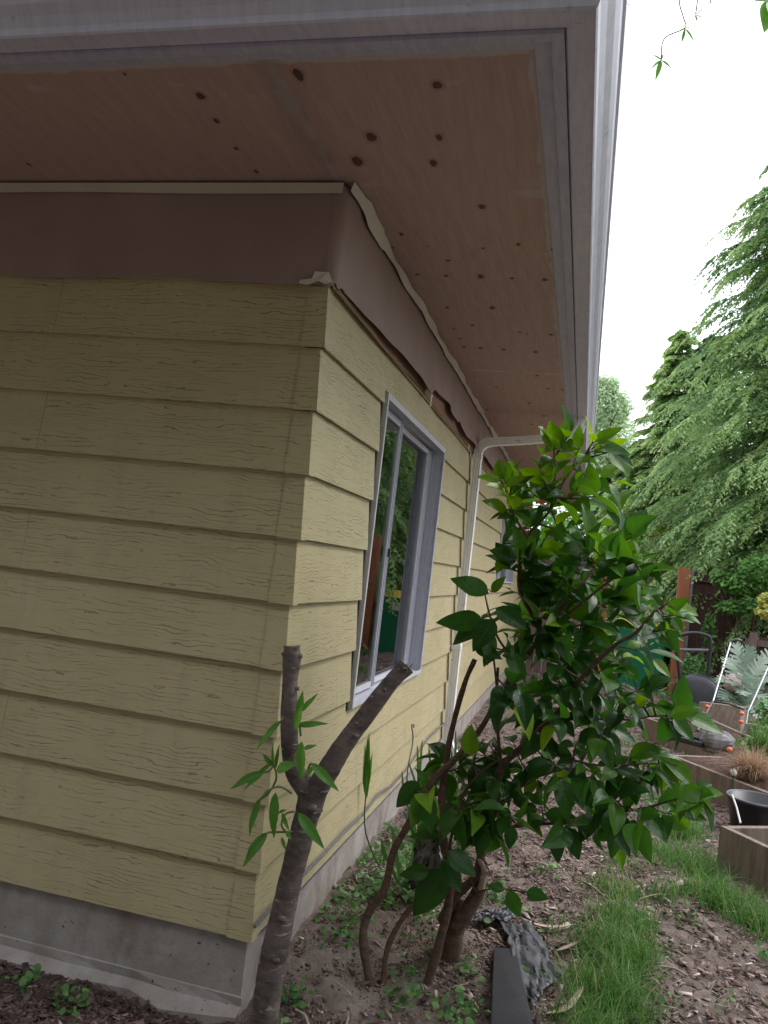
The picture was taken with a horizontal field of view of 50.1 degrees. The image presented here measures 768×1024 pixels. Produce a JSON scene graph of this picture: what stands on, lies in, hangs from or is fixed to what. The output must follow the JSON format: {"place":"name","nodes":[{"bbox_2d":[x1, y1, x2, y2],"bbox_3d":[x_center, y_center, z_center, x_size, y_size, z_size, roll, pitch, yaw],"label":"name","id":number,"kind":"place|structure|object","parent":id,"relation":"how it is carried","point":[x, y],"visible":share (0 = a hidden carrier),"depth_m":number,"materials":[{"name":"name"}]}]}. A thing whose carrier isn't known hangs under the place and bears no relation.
{"place":"outdoors","nodes":[
{"label":"outdoors","id":0,"kind":"place"},
{"bbox_2d":[0,657,767,1023],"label":"ground","id":1,"kind":"structure","parent":0,"point":[316,957],"depth_m":3.01,"materials":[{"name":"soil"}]},
{"bbox_2d":[0,0,627,1023],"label":"house","id":2,"kind":"structure","parent":1,"relation":"on","point":[214,496],"depth_m":2.61,"materials":[{"name":"yellow"}]},
{"bbox_2d":[0,182,533,510],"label":"masking paper","id":3,"kind":"object","parent":2,"relation":"attached to","point":[278,233],"visible":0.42,"depth_m":2.73,"materials":[{"name":"paper"}]},
{"bbox_2d":[253,723,444,927],"bbox_3d":[0.038,1.349,4.138,0.011,0.080,3.550,6,-4,14],"label":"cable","id":4,"kind":"object","parent":2,"relation":"attached to","point":[264,916],"visible":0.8,"depth_m":3.34,"materials":[{"name":"plastic"}]},
{"bbox_2d":[346,392,445,711],"bbox_3d":[0.066,0.210,4.013,0.098,1.319,1.456,6,-4,14],"label":"window frame","id":5,"kind":"structure","parent":2,"relation":"in","point":[392,611],"depth_m":4.13,"materials":[{"name":"metal"}]},
{"bbox_2d":[496,519,518,583],"bbox_3d":[1.368,0.444,9.291,0.098,0.754,1.886,6,-4,14],"label":"window frame","id":6,"kind":"structure","parent":2,"relation":"in","point":[509,574],"depth_m":9.86,"materials":[{"name":"metal"}]},
{"bbox_2d":[443,417,584,757],"bbox_3d":[0.884,0.523,5.677,0.767,2.445,0.115,6,-4,14],"label":"downpipe","id":7,"kind":"object","parent":2,"relation":"attached to","point":[483,446],"visible":0.8,"depth_m":5.75,"materials":[{"name":"metal"}]},
{"bbox_2d":[231,644,412,1023],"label":"pruned tree","id":8,"kind":"object","parent":1,"relation":"on","point":[311,792],"visible":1,"depth_m":2.11,"materials":[{"name":"brown plant"}]},
{"bbox_2d":[363,735,379,867],"bbox_3d":[-0.047,1.264,3.591,0.162,0.603,0.038,6,-4,14],"label":"strap plant","id":9,"kind":"object","parent":1,"relation":"on","point":[367,768],"visible":0.94,"depth_m":3.60,"materials":[{"name":"green plant"}]},
{"bbox_2d":[0,708,767,1023],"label":"weeds","id":10,"kind":"object","parent":1,"relation":"on","point":[294,990],"visible":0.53,"depth_m":2.94,"materials":[{"name":"green plant"}]},
{"bbox_2d":[21,729,767,1023],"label":"dry straw","id":11,"kind":"object","parent":1,"relation":"on","point":[500,935],"visible":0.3,"depth_m":2.94,"materials":[{"name":"beige plant"}]},
{"bbox_2d":[381,810,421,884],"bbox_3d":[0.068,1.406,3.411,0.198,0.322,0.047,5,-4,22],"label":"strap plant","id":12,"kind":"object","parent":1,"relation":"on","point":[397,862],"visible":0.53,"depth_m":3.42,"materials":[{"name":"green plant"}]},
{"bbox_2d":[406,724,413,816],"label":"dry stalk","id":13,"kind":"object","parent":1,"relation":"on","point":[410,755],"visible":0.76,"depth_m":4.40,"materials":[{"name":"brown"}]},
{"bbox_2d":[401,740,430,832],"bbox_3d":[0.161,1.383,4.119,0.157,0.479,0.047,6,-4,14],"label":"strap plant","id":14,"kind":"object","parent":1,"relation":"on","point":[419,763],"visible":0.38,"depth_m":4.13,"materials":[{"name":"green plant"}]},
{"bbox_2d":[407,825,441,889],"bbox_3d":[0.178,1.384,3.307,0.104,0.315,0.262,8,-4,-20],"label":"weed barrier","id":15,"kind":"object","parent":1,"relation":"on","point":[428,854],"visible":0.3,"depth_m":3.33,"materials":[{"name":"grey fabric"}]},
{"bbox_2d":[441,730,463,785],"bbox_3d":[0.385,1.458,4.689,0.146,0.433,0.037,5,-4,30],"label":"strap plant","id":16,"kind":"object","parent":1,"relation":"on","point":[455,747],"visible":0.17,"depth_m":4.68,"materials":[{"name":"green plant"}]},
{"bbox_2d":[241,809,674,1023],"bbox_3d":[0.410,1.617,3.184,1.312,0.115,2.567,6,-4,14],"label":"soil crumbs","id":17,"kind":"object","parent":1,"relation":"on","point":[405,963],"visible":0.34,"depth_m":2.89,"materials":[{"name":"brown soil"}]},
{"bbox_2d":[295,861,687,1023],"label":"twig litter","id":18,"kind":"object","parent":1,"relation":"on","point":[466,995],"visible":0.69,"depth_m":2.98,"materials":[{"name":"brown wood"}]},
{"bbox_2d":[471,906,515,923],"bbox_3d":[0.439,1.567,3.186,0.105,0.053,0.329,3,-5,42],"label":"weed barrier","id":19,"kind":"object","parent":1,"relation":"on","point":[504,914],"visible":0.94,"depth_m":3.17,"materials":[{"name":"grey fabric"}]},
{"bbox_2d":[491,948,532,1023],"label":"edging board","id":20,"kind":"object","parent":1,"relation":"on","point":[509,1004],"visible":0.98,"depth_m":2.62,"materials":[{"name":"black plastic"}]},
{"bbox_2d":[280,730,767,1023],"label":"fallen leaves","id":21,"kind":"object","parent":1,"relation":"on","point":[425,997],"visible":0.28,"depth_m":2.70,"materials":[{"name":"brown plant"}]},
{"bbox_2d":[500,919,562,1006],"bbox_3d":[0.529,1.571,2.888,0.177,0.048,0.621,7,-4,-1],"label":"weed barrier","id":22,"kind":"object","parent":1,"relation":"on","point":[529,947],"visible":0.96,"depth_m":2.90,"materials":[{"name":"grey fabric"}]},
{"bbox_2d":[359,403,723,987],"bbox_3d":[0.582,0.748,2.870,1.084,2.158,0.991,6,-4,14],"label":"camellia shrub","id":23,"kind":"object","parent":1,"relation":"on","point":[473,816],"visible":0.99,"depth_m":2.70,"materials":[{"name":"green plant"}]},
{"bbox_2d":[519,917,574,927],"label":"dry leaf","id":24,"kind":"object","parent":1,"relation":"on","point":[546,926],"visible":0.81,"depth_m":3.19,"materials":[{"name":"beige plant"}]},
{"bbox_2d":[529,503,585,561],"bbox_3d":[5.454,1.768,27.978,4.040,4.549,3.778,6,-4,14],"label":"broadleaf tree","id":25,"kind":"object","parent":1,"relation":"on","point":[549,518],"visible":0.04,"depth_m":27.68,"materials":[{"name":"green plant"}]},
{"bbox_2d":[525,560,599,676],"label":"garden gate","id":26,"kind":"structure","parent":1,"relation":"on","point":[538,668],"depth_m":11.98,"materials":[{"name":"brown wood"}]},
{"bbox_2d":[545,985,583,1014],"bbox_3d":[0.604,1.586,2.663,0.043,0.027,0.245,3,-5,42],"label":"dry leaf","id":27,"kind":"object","parent":1,"relation":"on","point":[571,999],"visible":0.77,"depth_m":2.65,"materials":[{"name":"beige plant"}]},
{"bbox_2d":[555,941,578,951],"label":"dry leaf","id":28,"kind":"object","parent":1,"relation":"on","point":[565,947],"visible":0.84,"depth_m":3.05,"materials":[{"name":"beige plant"}]},
{"bbox_2d":[373,694,767,1023],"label":"short grass","id":29,"kind":"structure","parent":1,"relation":"on","point":[752,927],"depth_m":3.46,"materials":[{"name":"green plant"}]},
{"bbox_2d":[552,373,637,533],"bbox_3d":[8.790,-0.489,33.437,3.984,10.475,2.768,6,-4,14],"label":"poplar tree","id":30,"kind":"object","parent":1,"relation":"on","point":[615,409],"visible":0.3,"depth_m":33.26,"materials":[{"name":"green plant"}]},
{"bbox_2d":[578,457,614,558],"bbox_3d":[5.934,1.078,21.546,2.710,5.201,2.872,6,-4,14],"label":"conifer tree","id":31,"kind":"object","parent":1,"relation":"on","point":[609,480],"visible":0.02,"depth_m":21.61,"materials":[{"name":"green plant"}]},
{"bbox_2d":[595,577,608,672],"bbox_3d":[3.117,1.692,11.809,0.100,1.900,0.110,6,-4,14],"label":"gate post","id":32,"kind":"object","parent":1,"relation":"on","point":[603,614],"visible":0.03,"depth_m":11.76,"materials":[{"name":"brown wood"}]},
{"bbox_2d":[583,438,688,659],"bbox_3d":[4.805,0.861,16.197,2.707,4.727,3.087,9,-4,-30],"label":"conifer tree","id":33,"kind":"object","parent":1,"relation":"on","point":[618,474],"visible":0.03,"depth_m":16.16,"materials":[{"name":"green plant"}]},
{"bbox_2d":[617,618,665,691],"bbox_3d":[3.760,2.122,12.086,0.740,1.028,0.714,6,-4,14],"label":"wheelie bin","id":34,"kind":"object","parent":1,"relation":"on","point":[636,663],"visible":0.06,"depth_m":11.81,"materials":[{"name":"green plastic"}]},
{"bbox_2d":[571,329,720,659],"bbox_3d":[5.457,-0.173,15.660,3.956,6.827,3.672,6,-4,14],"label":"conifer tree","id":35,"kind":"object","parent":1,"relation":"on","point":[672,359],"visible":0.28,"depth_m":15.66,"materials":[{"name":"green plant"}]},
{"bbox_2d":[526,689,767,1023],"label":"grass","id":36,"kind":"structure","parent":1,"relation":"on","point":[615,948],"depth_m":3.19,"materials":[{"name":"green plant"}]},
{"bbox_2d":[640,516,681,615],"bbox_3d":[4.738,1.448,14.624,1.037,2.921,0.653,6,-4,14],"label":"golden shrub","id":37,"kind":"object","parent":1,"relation":"on","point":[656,534],"visible":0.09,"depth_m":14.59,"materials":[{"name":"green plant"}]},
{"bbox_2d":[661,647,670,686],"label":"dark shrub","id":38,"kind":"object","parent":1,"relation":"on","point":[666,661],"visible":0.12,"depth_m":12.48,"materials":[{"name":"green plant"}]},
{"bbox_2d":[667,568,693,694],"bbox_3d":[4.192,1.776,11.629,0.200,1.960,0.140,6,-4,14],"label":"gate post","id":39,"kind":"object","parent":1,"relation":"on","point":[684,587],"visible":0.49,"depth_m":11.59,"materials":[{"name":"brown wood"}]},
{"bbox_2d":[598,165,767,716],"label":"conifer tree","id":40,"kind":"object","parent":1,"relation":"on","point":[748,336],"visible":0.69,"depth_m":13.06,"materials":[{"name":"green plant"}]},
{"bbox_2d":[672,631,723,706],"bbox_3d":[3.839,2.017,10.001,0.621,1.100,0.323,6,-4,14],"label":"garden cart","id":41,"kind":"object","parent":1,"relation":"on","point":[703,687],"visible":0.59,"depth_m":9.96,"materials":[{"name":"black plastic"}]},
{"bbox_2d":[628,0,767,79],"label":"overhanging tree","id":42,"kind":"object","parent":1,"relation":"on","point":[764,13],"visible":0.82,"depth_m":3.39,"materials":[{"name":"green plant"}]},
{"bbox_2d":[681,652,721,687],"bbox_3d":[4.082,2.223,10.718,0.479,0.745,0.538,9,-4,-28],"label":"green plant","id":43,"kind":"object","parent":1,"relation":"on","point":[690,670],"visible":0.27,"depth_m":10.78,"materials":[{"name":"green plant"}]},
{"bbox_2d":[642,717,767,757],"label":"raised bed","id":44,"kind":"object","parent":1,"relation":"on","point":[650,724],"visible":0.17,"depth_m":7.60,"materials":[{"name":"wood"}]},
{"bbox_2d":[699,702,745,732],"bbox_3d":[3.142,1.904,7.636,0.157,0.259,0.494,9,-4,-35],"label":"timber offcut","id":45,"kind":"object","parent":44,"relation":"on","point":[730,716],"visible":0.59,"depth_m":7.56,"materials":[{"name":"brown wood"}]},
{"bbox_2d":[711,719,754,738],"bbox_3d":[3.050,1.985,7.754,0.051,0.131,2.050,6,-4,2],"label":"timber batten","id":46,"kind":"object","parent":44,"relation":"on","point":[727,727],"visible":0.32,"depth_m":7.17,"materials":[{"name":"brown wood"}]},
{"bbox_2d":[715,642,767,717],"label":"silver leaved plant","id":47,"kind":"object","parent":44,"relation":"on","point":[752,680],"visible":0.66,"depth_m":8.56,"materials":[{"name":"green plant"}]},
{"bbox_2d":[681,335,749,559],"bbox_3d":[7.458,-0.208,18.741,4.221,7.828,4.556,6,-4,14],"label":"conifer tree","id":48,"kind":"object","parent":1,"relation":"on","point":[703,359],"visible":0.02,"depth_m":18.85,"materials":[{"name":"green plant"}]},
{"bbox_2d":[663,638,767,753],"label":"lawn mower","id":49,"kind":"object","parent":1,"relation":"on","point":[696,743],"visible":0.62,"depth_m":7.10,"materials":[{"name":"white plastic"}]},
{"bbox_2d":[666,404,767,660],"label":"conifer tree","id":50,"kind":"object","parent":1,"relation":"on","point":[746,619],"visible":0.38,"depth_m":12.03,"materials":[{"name":"green plant"}]},
{"bbox_2d":[673,755,767,807],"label":"raised bed","id":51,"kind":"object","parent":1,"relation":"on","point":[718,777],"visible":0.48,"depth_m":5.67,"materials":[{"name":"wood"}]},
{"bbox_2d":[699,729,734,755],"bbox_3d":[2.591,1.784,6.379,0.268,0.225,0.250,6,-4,14],"label":"rock","id":52,"kind":"object","parent":51,"relation":"on","point":[715,742],"visible":0.72,"depth_m":6.31,"materials":[{"name":"grey stone"}]},
{"bbox_2d":[695,739,767,781],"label":"dry grass clump","id":53,"kind":"object","parent":51,"relation":"on","point":[753,768],"visible":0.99,"depth_m":5.52,"materials":[{"name":"beige plant"}]},
{"bbox_2d":[732,720,767,754],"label":"green tuft","id":54,"kind":"object","parent":51,"relation":"on","point":[759,744],"visible":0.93,"depth_m":6.43,"materials":[{"name":"green plant"}]},
{"bbox_2d":[682,572,767,697],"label":"board fence","id":55,"kind":"object","parent":1,"relation":"on","point":[704,586],"visible":0.12,"depth_m":11.87,"materials":[{"name":"brown wood"}]},
{"bbox_2d":[730,769,736,787],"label":"dandelion","id":56,"kind":"object","parent":1,"relation":"on","point":[734,771],"visible":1,"depth_m":5.29,"materials":[{"name":"white plant"}]},
{"bbox_2d":[701,554,767,663],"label":"climbing shrub","id":57,"kind":"object","parent":1,"relation":"on","point":[731,583],"visible":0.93,"depth_m":10.95,"materials":[{"name":"green plant"}]},
{"bbox_2d":[716,826,767,896],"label":"raised bed","id":58,"kind":"object","parent":1,"relation":"on","point":[745,848],"visible":0.7,"depth_m":4.13,"materials":[{"name":"wood"}]},
{"bbox_2d":[726,789,767,825],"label":"plant pot","id":59,"kind":"object","parent":1,"relation":"on","point":[752,806],"visible":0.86,"depth_m":4.91,"materials":[{"name":"black plastic"}]},
{"bbox_2d":[731,794,740,823],"bbox_3d":[2.046,1.722,4.767,0.013,0.116,0.206,6,-4,8],"label":"garden stake","id":60,"kind":"object","parent":59,"relation":"in","point":[737,811],"visible":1,"depth_m":4.75,"materials":[{"name":"white plastic"}]},
{"bbox_2d":[735,697,767,755],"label":"leafy weeds","id":61,"kind":"object","parent":1,"relation":"on","point":[764,712],"visible":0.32,"depth_m":6.99,"materials":[{"name":"green plant"}]},
{"bbox_2d":[744,632,767,713],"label":"fence","id":62,"kind":"object","parent":1,"relation":"on","point":[752,640],"visible":0.35,"depth_m":10.61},
{"bbox_2d":[753,592,767,619],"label":"maple","id":63,"kind":"object","parent":1,"relation":"on","point":[761,610],"visible":1,"depth_m":10.46,"materials":[{"name":"yellow plant"}]},
{"bbox_2d":[529,0,767,529],"label":"sky","id":64,"kind":"structure","parent":0,"point":[692,139],"materials":[{"name":"white"}]},
{"bbox_2d":[723,672,744,695],"bbox_3d":[3.644,1.785,8.551,0.210,0.244,0.213,6,-4,14],"label":"rock","id":65,"kind":"object","parent":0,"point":[728,685],"visible":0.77,"depth_m":8.51,"materials":[{"name":"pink stone"}]}
]}

